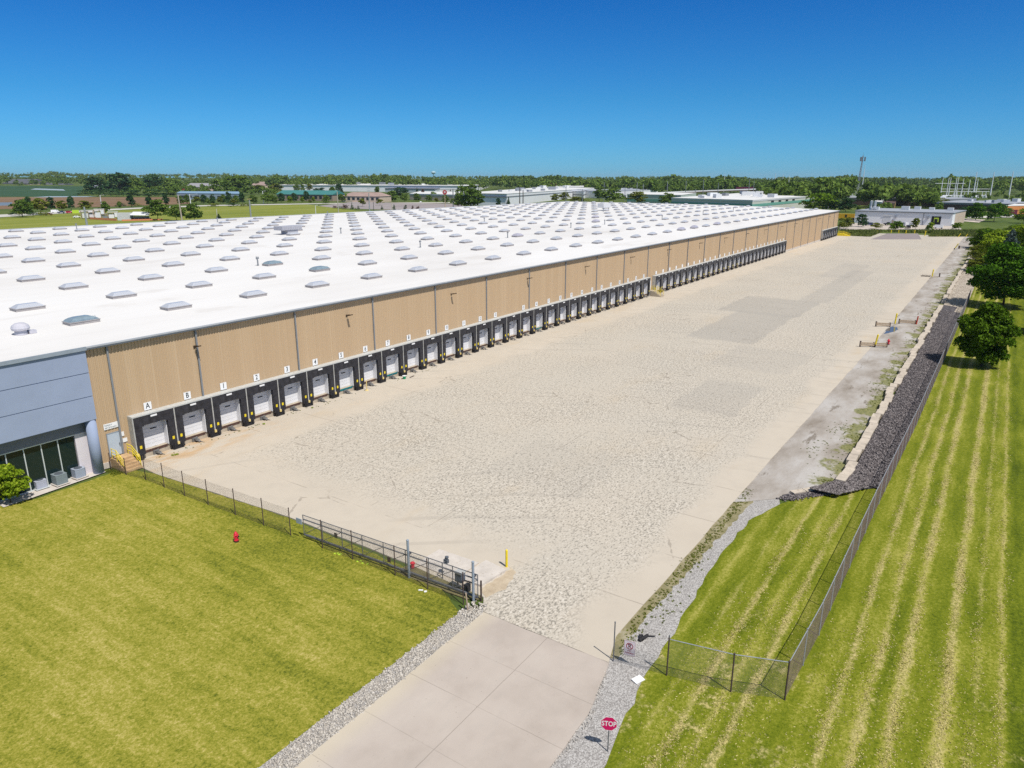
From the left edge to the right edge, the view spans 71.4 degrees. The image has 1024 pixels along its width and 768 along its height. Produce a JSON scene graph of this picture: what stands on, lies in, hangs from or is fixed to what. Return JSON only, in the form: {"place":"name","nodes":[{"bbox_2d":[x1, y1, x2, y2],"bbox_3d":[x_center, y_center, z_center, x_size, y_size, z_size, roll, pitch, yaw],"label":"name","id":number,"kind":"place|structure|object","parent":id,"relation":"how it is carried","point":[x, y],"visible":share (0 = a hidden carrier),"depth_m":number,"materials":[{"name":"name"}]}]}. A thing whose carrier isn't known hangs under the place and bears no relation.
{"place":"outdoors","nodes":[
{"label":"outdoors","id":0,"kind":"place"},
{"bbox_2d":[0,186,82,196],"bbox_3d":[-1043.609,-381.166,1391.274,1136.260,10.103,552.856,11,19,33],"label":"dark field","id":1,"kind":"structure","parent":0,"point":[16,191],"depth_m":1319.80,"materials":[{"name":"soil"}]},
{"bbox_2d":[0,197,188,208],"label":"soil field","id":2,"kind":"structure","parent":0,"point":[110,201],"depth_m":844.83,"materials":[{"name":"soil"}]},
{"bbox_2d":[0,203,327,216],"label":"road","id":3,"kind":"structure","parent":0,"point":[5,215],"depth_m":622.85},
{"bbox_2d":[0,204,360,228],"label":"meadow","id":4,"kind":"structure","parent":0,"point":[53,220],"depth_m":507.97,"materials":[{"name":"plant"}]},
{"bbox_2d":[8,199,33,216],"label":"tree","id":5,"kind":"object","parent":4,"relation":"on","point":[20,206],"visible":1,"depth_m":479.56,"materials":[{"name":"green plant"}]},
{"bbox_2d":[130,212,150,218],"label":"open shed","id":6,"kind":"structure","parent":4,"relation":"on","point":[146,215],"depth_m":447.17,"materials":[{"name":"metal"}]},
{"bbox_2d":[141,199,169,217],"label":"tree","id":7,"kind":"object","parent":4,"relation":"on","point":[153,208],"visible":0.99,"depth_m":446.53,"materials":[{"name":"green plant"}]},
{"bbox_2d":[165,204,186,220],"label":"tree","id":8,"kind":"object","parent":4,"relation":"on","point":[175,210],"visible":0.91,"depth_m":441.58,"materials":[{"name":"green plant"}]},
{"bbox_2d":[185,203,202,219],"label":"tree","id":9,"kind":"object","parent":4,"relation":"on","point":[194,211],"visible":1,"depth_m":431.10,"materials":[{"name":"green plant"}]},
{"bbox_2d":[0,470,458,767],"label":"lawn","id":10,"kind":"structure","parent":0,"point":[146,623],"depth_m":42.24,"materials":[{"name":"green plant"}]},
{"bbox_2d":[0,463,31,502],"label":"young tree","id":11,"kind":"object","parent":10,"relation":"on","point":[10,485],"visible":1,"depth_m":57.36,"materials":[{"name":"green plant"}]},
{"bbox_2d":[108,453,145,479],"bbox_3d":[-34.381,7.382,63.535,4.919,1.730,0.189,8,18,27],"label":"chain link fence","id":12,"kind":"object","parent":10,"relation":"on","point":[125,469],"visible":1,"depth_m":63.45,"materials":[{"name":"metal"}]},
{"bbox_2d":[142,456,290,535],"bbox_3d":[-24.375,8.810,57.504,18.817,2.350,0.225,10,19,31],"label":"chain link fence","id":13,"kind":"object","parent":10,"relation":"on","point":[233,495],"visible":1,"depth_m":56.86,"materials":[{"name":"metal"}]},
{"bbox_2d":[320,520,463,604],"bbox_3d":[-8.284,11.697,47.593,12.742,2.330,0.224,10,19,32],"label":"chain link fence","id":14,"kind":"object","parent":10,"relation":"on","point":[427,569],"visible":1,"depth_m":47.20,"materials":[{"name":"metal"}]},
{"bbox_2d":[396,566,479,599],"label":"bare soil","id":15,"kind":"structure","parent":0,"point":[438,586],"depth_m":46.82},
{"bbox_2d":[454,569,470,591],"bbox_3d":[-3.087,12.679,45.699,1.203,1.305,0.525,11,19,33],"label":"gate operator","id":16,"kind":"object","parent":15,"relation":"on","point":[469,587],"visible":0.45,"depth_m":45.65,"materials":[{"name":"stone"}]},
{"bbox_2d":[295,612,608,767],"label":"driveway","id":17,"kind":"structure","parent":0,"point":[485,690],"depth_m":35.66,"materials":[{"name":"concrete"}]},
{"bbox_2d":[0,177,1023,623],"bbox_3d":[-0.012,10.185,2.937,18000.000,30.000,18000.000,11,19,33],"label":"ground","id":18,"kind":"structure","parent":0,"point":[1002,223],"depth_m":696.37,"materials":[{"name":"plant"}]},
{"bbox_2d":[2,179,48,184],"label":"hall building","id":19,"kind":"structure","parent":18,"relation":"on","point":[25,181],"depth_m":1833.72,"materials":[{"name":"stone"}]},
{"bbox_2d":[28,198,49,211],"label":"tree","id":20,"kind":"object","parent":18,"relation":"on","point":[37,205],"visible":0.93,"depth_m":514.13,"materials":[{"name":"green plant"}]},
{"bbox_2d":[0,471,105,506],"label":"concrete pad","id":21,"kind":"object","parent":18,"relation":"on","point":[22,497],"visible":0.8,"depth_m":59.86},
{"bbox_2d":[33,478,49,490],"bbox_3d":[-40.284,8.470,60.764,1.040,0.760,1.040,11,19,33],"label":"air conditioner","id":22,"kind":"object","parent":21,"relation":"on","point":[39,484],"visible":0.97,"depth_m":60.49,"materials":[{"name":"metal"}]},
{"bbox_2d":[0,345,103,500],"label":"office wing","id":23,"kind":"structure","parent":21,"relation":"on","point":[48,424],"depth_m":59.86,"materials":[{"name":"metal"}]},
{"bbox_2d":[6,450,29,493],"bbox_3d":[-41.072,7.360,59.233,0.020,3.700,1.250,11,19,33],"label":"window","id":24,"kind":"structure","parent":23,"relation":"in","point":[16,458],"depth_m":59.13,"materials":[{"name":"black glass"}]},
{"bbox_2d":[24,445,45,489],"bbox_3d":[-40.328,7.055,60.292,0.020,3.700,1.250,11,19,33],"label":"window","id":25,"kind":"structure","parent":23,"relation":"in","point":[33,456],"depth_m":60.23,"materials":[{"name":"black glass"}]},
{"bbox_2d":[0,435,73,500],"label":"window frame","id":26,"kind":"structure","parent":23,"relation":"in","point":[56,440],"depth_m":60.28,"materials":[{"name":"metal"}]},
{"bbox_2d":[41,441,61,483],"bbox_3d":[-39.586,6.752,61.348,0.020,3.700,1.240,11,19,33],"label":"window","id":27,"kind":"structure","parent":23,"relation":"in","point":[50,450],"depth_m":61.25,"materials":[{"name":"black glass"}]},
{"bbox_2d":[58,436,77,477],"bbox_3d":[-38.833,6.444,62.419,0.020,3.700,1.290,11,19,33],"label":"window","id":28,"kind":"structure","parent":23,"relation":"in","point":[66,445],"depth_m":62.35,"materials":[{"name":"black glass"}]},
{"bbox_2d":[50,471,69,486],"bbox_3d":[-39.098,8.139,61.557,1.120,0.960,1.120,10,19,30],"label":"air conditioner","id":29,"kind":"object","parent":21,"relation":"on","point":[59,478],"visible":1,"depth_m":61.29,"materials":[{"name":"metal"}]},
{"bbox_2d":[70,466,88,479],"bbox_3d":[-38.296,7.780,62.948,1.100,0.880,1.100,9,18,27],"label":"air conditioner","id":30,"kind":"object","parent":21,"relation":"on","point":[78,472],"visible":1,"depth_m":62.64,"materials":[{"name":"metal"}]},
{"bbox_2d":[80,177,107,192],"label":"tree","id":31,"kind":"object","parent":18,"relation":"on","point":[92,181],"visible":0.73,"depth_m":1171.62,"materials":[{"name":"green plant"}]},
{"bbox_2d":[101,172,136,191],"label":"tree","id":32,"kind":"object","parent":18,"relation":"on","point":[123,181],"visible":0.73,"depth_m":1132.67,"materials":[{"name":"green plant"}]},
{"bbox_2d":[127,177,146,194],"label":"tree","id":33,"kind":"object","parent":18,"relation":"on","point":[140,185],"visible":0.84,"depth_m":1141.91,"materials":[{"name":"green plant"}]},
{"bbox_2d":[0,174,281,184],"bbox_3d":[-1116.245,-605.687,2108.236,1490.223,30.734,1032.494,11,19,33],"label":"woodland","id":34,"kind":"object","parent":18,"relation":"on","point":[56,179],"visible":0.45,"depth_m":1925.55,"materials":[{"name":"plant"}]},
{"bbox_2d":[140,174,163,188],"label":"tree","id":35,"kind":"object","parent":18,"relation":"on","point":[149,180],"visible":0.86,"depth_m":1215.61,"materials":[{"name":"green plant"}]},
{"bbox_2d":[120,182,277,193],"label":"woodland","id":36,"kind":"object","parent":18,"relation":"on","point":[185,186],"visible":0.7,"depth_m":1108.53,"materials":[{"name":"green plant"}]},
{"bbox_2d":[177,191,238,199],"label":"blue roofed shop","id":37,"kind":"structure","parent":18,"relation":"on","point":[217,194],"depth_m":876.04,"materials":[{"name":"grey"}]},
{"bbox_2d":[207,178,225,190],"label":"tree","id":38,"kind":"object","parent":18,"relation":"on","point":[213,187],"visible":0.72,"depth_m":1146.37,"materials":[{"name":"green plant"}]},
{"bbox_2d":[219,175,251,190],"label":"tree","id":39,"kind":"object","parent":18,"relation":"on","point":[240,183],"visible":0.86,"depth_m":1110.90,"materials":[{"name":"green plant"}]},
{"bbox_2d":[276,190,344,200],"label":"green roofed shop","id":40,"kind":"structure","parent":18,"relation":"on","point":[319,194],"depth_m":838.20,"materials":[{"name":"beige brick"}]},
{"bbox_2d":[342,192,390,201],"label":"brown roofed shop","id":41,"kind":"structure","parent":18,"relation":"on","point":[357,196],"depth_m":802.60,"materials":[{"name":"grey"}]},
{"bbox_2d":[259,608,482,767],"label":"gravel strip","id":42,"kind":"object","parent":18,"relation":"on","point":[289,751],"visible":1,"depth_m":35.90,"materials":[{"name":"gravel"}]},
{"bbox_2d":[280,182,487,191],"bbox_3d":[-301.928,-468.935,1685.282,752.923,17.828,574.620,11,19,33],"label":"distribution hall","id":43,"kind":"structure","parent":18,"relation":"on","point":[359,187],"depth_m":1421.94,"materials":[{"name":"metal"}]},
{"bbox_2d":[321,202,461,209],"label":"parking lot","id":44,"kind":"structure","parent":18,"relation":"on","point":[386,205],"depth_m":698.57,"materials":[{"name":"asphalt"}]},
{"bbox_2d":[406,539,410,577],"bbox_3d":[-6.806,11.550,47.083,0.220,2.900,0.315,11,19,33],"label":"gate post","id":45,"kind":"object","parent":18,"relation":"on","point":[408,557],"visible":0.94,"depth_m":46.94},
{"bbox_2d":[302,515,477,597],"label":"sliding gate","id":46,"kind":"structure","parent":45,"relation":"attached to","point":[387,564],"depth_m":48.01,"materials":[{"name":"metal"}]},
{"bbox_2d":[385,188,439,192],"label":"grey shed","id":47,"kind":"structure","parent":18,"relation":"on","point":[412,190],"depth_m":1336.96,"materials":[{"name":"metal"}]},
{"bbox_2d":[409,191,459,200],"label":"beige store","id":48,"kind":"structure","parent":18,"relation":"on","point":[438,195],"depth_m":876.82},
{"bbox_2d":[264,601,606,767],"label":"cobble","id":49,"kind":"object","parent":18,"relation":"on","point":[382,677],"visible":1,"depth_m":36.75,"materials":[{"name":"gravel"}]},
{"bbox_2d":[455,183,484,205],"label":"tree","id":50,"kind":"object","parent":18,"relation":"on","point":[471,192],"visible":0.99,"depth_m":574.55,"materials":[{"name":"green plant"}]},
{"bbox_2d":[471,561,475,600],"bbox_3d":[-2.384,12.315,44.448,0.220,2.900,0.315,11,19,33],"label":"gate post","id":51,"kind":"object","parent":18,"relation":"on","point":[473,586],"visible":1,"depth_m":44.37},
{"bbox_2d":[0,171,984,180],"bbox_3d":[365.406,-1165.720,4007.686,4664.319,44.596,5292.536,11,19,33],"label":"woodland","id":52,"kind":"object","parent":18,"relation":"on","point":[60,174],"visible":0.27,"depth_m":3123.27,"materials":[{"name":"plant"}]},
{"bbox_2d":[463,185,595,204],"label":"white factory","id":53,"kind":"structure","parent":18,"relation":"on","point":[542,193],"depth_m":794.28,"materials":[{"name":"metal"}]},
{"bbox_2d":[139,233,963,661],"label":"yard","id":54,"kind":"structure","parent":18,"relation":"on","point":[595,475],"depth_m":73.08,"materials":[{"name":"concrete"}]},
{"bbox_2d":[110,444,142,472],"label":"concrete steps","id":55,"kind":"structure","parent":54,"relation":"on","point":[131,458],"depth_m":65.05,"materials":[{"name":"concrete"}]},
{"bbox_2d":[0,201,839,468],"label":"warehouse","id":56,"kind":"structure","parent":54,"relation":"on","point":[183,332],"depth_m":104.71,"materials":[{"name":"beige"}]},
{"bbox_2d":[106,431,121,456],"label":"personnel door","id":57,"kind":"structure","parent":56,"relation":"in","point":[113,439],"depth_m":65.30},
{"bbox_2d":[416,549,505,586],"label":"concrete plinth","id":58,"kind":"structure","parent":54,"relation":"on","point":[486,571],"depth_m":48.44,"materials":[{"name":"concrete"}]},
{"bbox_2d":[482,568,515,596],"bbox_3d":[-0.776,12.943,47.126,1.576,0.001,4.558,6,17,21],"label":"sand wash","id":59,"kind":"object","parent":54,"relation":"on","point":[498,584],"visible":1,"depth_m":46.57},
{"bbox_2d":[873,233,920,238],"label":"asphalt pad","id":60,"kind":"object","parent":54,"relation":"on","point":[901,236],"visible":1,"depth_m":328.92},
{"bbox_2d":[838,228,981,236],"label":"hedge","id":61,"kind":"object","parent":54,"relation":"on","point":[931,232],"visible":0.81,"depth_m":343.83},
{"bbox_2d":[459,174,661,188],"bbox_3d":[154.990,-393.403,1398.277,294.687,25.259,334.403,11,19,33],"label":"woodland","id":62,"kind":"object","parent":18,"relation":"on","point":[624,183],"visible":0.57,"depth_m":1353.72,"materials":[{"name":"green plant"}]},
{"bbox_2d":[264,173,900,187],"bbox_3d":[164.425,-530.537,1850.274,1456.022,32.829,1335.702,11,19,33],"label":"woodland","id":63,"kind":"object","parent":18,"relation":"on","point":[505,180],"visible":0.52,"depth_m":1600.95,"materials":[{"name":"plant"}]},
{"bbox_2d":[599,187,626,201],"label":"tree","id":64,"kind":"object","parent":18,"relation":"on","point":[612,195],"visible":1,"depth_m":731.31,"materials":[{"name":"green plant"}]},
{"bbox_2d":[583,188,657,198],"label":"white annex","id":65,"kind":"object","parent":18,"relation":"on","point":[589,194],"visible":0.44,"depth_m":1010.76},
{"bbox_2d":[625,191,647,202],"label":"tree","id":66,"kind":"object","parent":18,"relation":"on","point":[639,195],"visible":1,"depth_m":733.54,"materials":[{"name":"green plant"}]},
{"bbox_2d":[550,499,779,767],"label":"gravel strip","id":67,"kind":"object","parent":18,"relation":"on","point":[616,698],"visible":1,"depth_m":39.00,"materials":[{"name":"gravel"}]},
{"bbox_2d":[106,267,959,654],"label":"weeds","id":68,"kind":"object","parent":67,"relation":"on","point":[730,507],"visible":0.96,"depth_m":54.55,"materials":[{"name":"green plant"}]},
{"bbox_2d":[601,716,616,751],"bbox_3d":[4.442,16.121,32.804,0.748,1.954,0.072,2,16,8],"label":"stop sign","id":69,"kind":"object","parent":67,"relation":"on","point":[609,723],"visible":1,"depth_m":32.62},
{"bbox_2d":[613,621,669,674],"bbox_3d":[6.929,14.255,38.355,3.026,2.570,0.090,7,17,23],"label":"chain link fence","id":70,"kind":"object","parent":67,"relation":"on","point":[635,653],"visible":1,"depth_m":38.62,"materials":[{"name":"metal"}]},
{"bbox_2d":[624,640,635,656],"bbox_3d":[6.380,14.346,38.666,0.620,0.920,0.022,7,17,23],"label":"parking sign","id":71,"kind":"object","parent":70,"relation":"attached to","point":[630,645],"visible":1,"depth_m":38.65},
{"bbox_2d":[610,494,752,658],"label":"stained verge","id":72,"kind":"structure","parent":67,"relation":"on","point":[734,517],"depth_m":48.36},
{"bbox_2d":[658,192,674,202],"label":"tree","id":73,"kind":"object","parent":18,"relation":"on","point":[666,198],"visible":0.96,"depth_m":720.73,"materials":[{"name":"green plant"}]},
{"bbox_2d":[624,187,754,194],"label":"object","id":74,"kind":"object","parent":18,"relation":"on","point":[741,189],"visible":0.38,"depth_m":1053.60,"materials":[{"name":"concrete"}]},
{"bbox_2d":[633,177,769,191],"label":"woodland","id":75,"kind":"object","parent":18,"relation":"on","point":[710,184],"visible":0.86,"depth_m":1151.89,"materials":[{"name":"green plant"}]},
{"bbox_2d":[666,637,790,699],"bbox_3d":[11.051,14.780,36.804,6.038,2.430,0.340,5,17,18],"label":"chain link fence","id":76,"kind":"object","parent":18,"relation":"on","point":[732,668],"visible":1,"depth_m":36.63,"materials":[{"name":"metal"}]},
{"bbox_2d":[671,191,814,207],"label":"striped factory","id":77,"kind":"structure","parent":18,"relation":"on","point":[753,198],"depth_m":588.88,"materials":[{"name":"metal"}]},
{"bbox_2d":[755,176,859,199],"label":"woodland","id":78,"kind":"object","parent":18,"relation":"on","point":[840,188],"visible":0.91,"depth_m":695.82,"materials":[{"name":"green plant"}]},
{"bbox_2d":[798,193,839,209],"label":"tree","id":79,"kind":"object","parent":18,"relation":"on","point":[825,198],"visible":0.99,"depth_m":583.21,"materials":[{"name":"green plant"}]},
{"bbox_2d":[837,197,856,211],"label":"tree","id":80,"kind":"object","parent":18,"relation":"on","point":[845,201],"visible":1,"depth_m":568.46,"materials":[{"name":"green plant"}]},
{"bbox_2d":[734,237,979,501],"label":"dirt verge","id":81,"kind":"structure","parent":18,"relation":"on","point":[786,469],"depth_m":81.75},
{"bbox_2d":[776,310,959,501],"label":"riprap","id":82,"kind":"object","parent":18,"relation":"on","point":[836,487],"visible":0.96,"depth_m":76.19,"materials":[{"name":"stone"}]},
{"bbox_2d":[786,290,970,694],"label":"chain link fence","id":83,"kind":"object","parent":18,"relation":"on","point":[888,474],"visible":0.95,"depth_m":51.15,"materials":[{"name":"grey metal"}]},
{"bbox_2d":[790,257,970,493],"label":"retaining wall","id":84,"kind":"structure","parent":18,"relation":"on","point":[853,457],"depth_m":82.55,"materials":[{"name":"concrete"}]},
{"bbox_2d":[855,181,942,203],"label":"woodland","id":85,"kind":"object","parent":18,"relation":"on","point":[886,191],"visible":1,"depth_m":655.66,"materials":[{"name":"green plant"}]},
{"bbox_2d":[856,200,943,209],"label":"woodland","id":86,"kind":"object","parent":18,"relation":"on","point":[890,205],"visible":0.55,"depth_m":556.22,"materials":[{"name":"green plant"}]},
{"bbox_2d":[840,223,960,229],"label":"gravel yard","id":87,"kind":"structure","parent":18,"relation":"on","point":[857,227],"depth_m":390.28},
{"bbox_2d":[837,217,854,227],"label":"bush","id":88,"kind":"object","parent":87,"relation":"on","point":[845,223],"visible":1,"depth_m":376.53,"materials":[{"name":"green plant"}]},
{"bbox_2d":[849,195,969,206],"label":"long low block","id":89,"kind":"structure","parent":18,"relation":"on","point":[898,203],"depth_m":695.44,"materials":[{"name":"brick"}]},
{"bbox_2d":[854,201,966,225],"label":"white workshop","id":90,"kind":"structure","parent":18,"relation":"on","point":[947,217],"depth_m":419.85,"materials":[{"name":"paint"}]},
{"bbox_2d":[859,176,1023,187],"bbox_3d":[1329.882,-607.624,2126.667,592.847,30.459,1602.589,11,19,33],"label":"woodland","id":91,"kind":"object","parent":18,"relation":"on","point":[915,181],"visible":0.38,"depth_m":1806.45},
{"bbox_2d":[935,183,989,198],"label":"switchyard","id":92,"kind":"object","parent":18,"relation":"on","point":[962,196],"visible":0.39,"depth_m":985.16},
{"bbox_2d":[966,250,985,260],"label":"bush","id":93,"kind":"object","parent":18,"relation":"on","point":[975,254],"visible":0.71,"depth_m":216.86,"materials":[{"name":"green plant"}]},
{"bbox_2d":[965,257,987,268],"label":"bush","id":94,"kind":"object","parent":18,"relation":"on","point":[976,261],"visible":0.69,"depth_m":201.53,"materials":[{"name":"green plant"}]},
{"bbox_2d":[931,174,1023,191],"bbox_3d":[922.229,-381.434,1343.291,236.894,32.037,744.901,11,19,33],"label":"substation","id":95,"kind":"object","parent":18,"relation":"on","point":[1001,185],"visible":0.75,"depth_m":1138.10,"materials":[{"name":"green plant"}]},
{"bbox_2d":[965,202,990,219],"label":"tree","id":96,"kind":"object","parent":18,"relation":"on","point":[974,211],"visible":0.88,"depth_m":456.90,"materials":[{"name":"green plant"}]},
{"bbox_2d":[966,227,993,245],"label":"bush","id":97,"kind":"object","parent":18,"relation":"on","point":[975,240],"visible":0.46,"depth_m":269.98,"materials":[{"name":"green plant"}]},
{"bbox_2d":[937,198,1023,210],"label":"brown block","id":98,"kind":"structure","parent":18,"relation":"on","point":[957,204],"depth_m":607.82,"materials":[{"name":"brick"}]},
{"bbox_2d":[947,190,1023,201],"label":"woodland","id":99,"kind":"object","parent":18,"relation":"on","point":[974,194],"visible":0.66,"depth_m":865.74,"materials":[{"name":"green plant"}]},
{"bbox_2d":[981,202,1008,221],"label":"tree","id":100,"kind":"object","parent":18,"relation":"on","point":[997,209],"visible":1,"depth_m":440.40,"materials":[{"name":"green plant"}]},
{"bbox_2d":[1006,203,1023,213],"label":"orange building","id":101,"kind":"structure","parent":18,"relation":"on","point":[1017,207],"depth_m":540.74,"materials":[{"name":"red paint"}]},
{"bbox_2d":[0,0,1023,179],"label":"sky","id":102,"kind":"structure","parent":0,"point":[756,89],"materials":[{"name":"blue"}]},
{"bbox_2d":[627,192,695,203],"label":"pale warehouse","id":103,"kind":"structure","parent":0,"point":[653,197],"depth_m":766.99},
{"bbox_2d":[604,280,1023,767],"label":"lawn","id":104,"kind":"structure","parent":0,"point":[741,564],"depth_m":42.70,"materials":[{"name":"green plant"}]},
{"bbox_2d":[618,363,1015,767],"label":"grass clippings","id":105,"kind":"object","parent":104,"relation":"on","point":[888,639],"depth_m":39.97,"materials":[{"name":"plant"}]},
{"bbox_2d":[952,301,1022,366],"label":"maple tree","id":106,"kind":"object","parent":104,"relation":"on","point":[986,326],"visible":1,"depth_m":98.10,"materials":[{"name":"green plant"}]},
{"bbox_2d":[978,228,1008,252],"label":"tree","id":107,"kind":"object","parent":104,"relation":"on","point":[989,238],"visible":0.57,"depth_m":223.68,"materials":[{"name":"green plant"}]},
{"bbox_2d":[965,241,1023,306],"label":"maple tree","id":108,"kind":"object","parent":104,"relation":"on","point":[995,276],"visible":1,"depth_m":143.76,"materials":[{"name":"green plant"}]},
{"bbox_2d":[977,228,1022,277],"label":"spruce tree","id":109,"kind":"object","parent":104,"relation":"on","point":[1010,238],"visible":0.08,"depth_m":187.90,"materials":[{"name":"green plant"}]},
{"bbox_2d":[1016,224,1023,246],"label":"willow tree","id":110,"kind":"object","parent":104,"relation":"on","point":[1020,237],"visible":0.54,"depth_m":240.34,"materials":[{"name":"green plant"}]},
{"bbox_2d":[943,258,973,312],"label":"rubble bank","id":111,"kind":"structure","parent":0,"point":[958,295],"depth_m":164.65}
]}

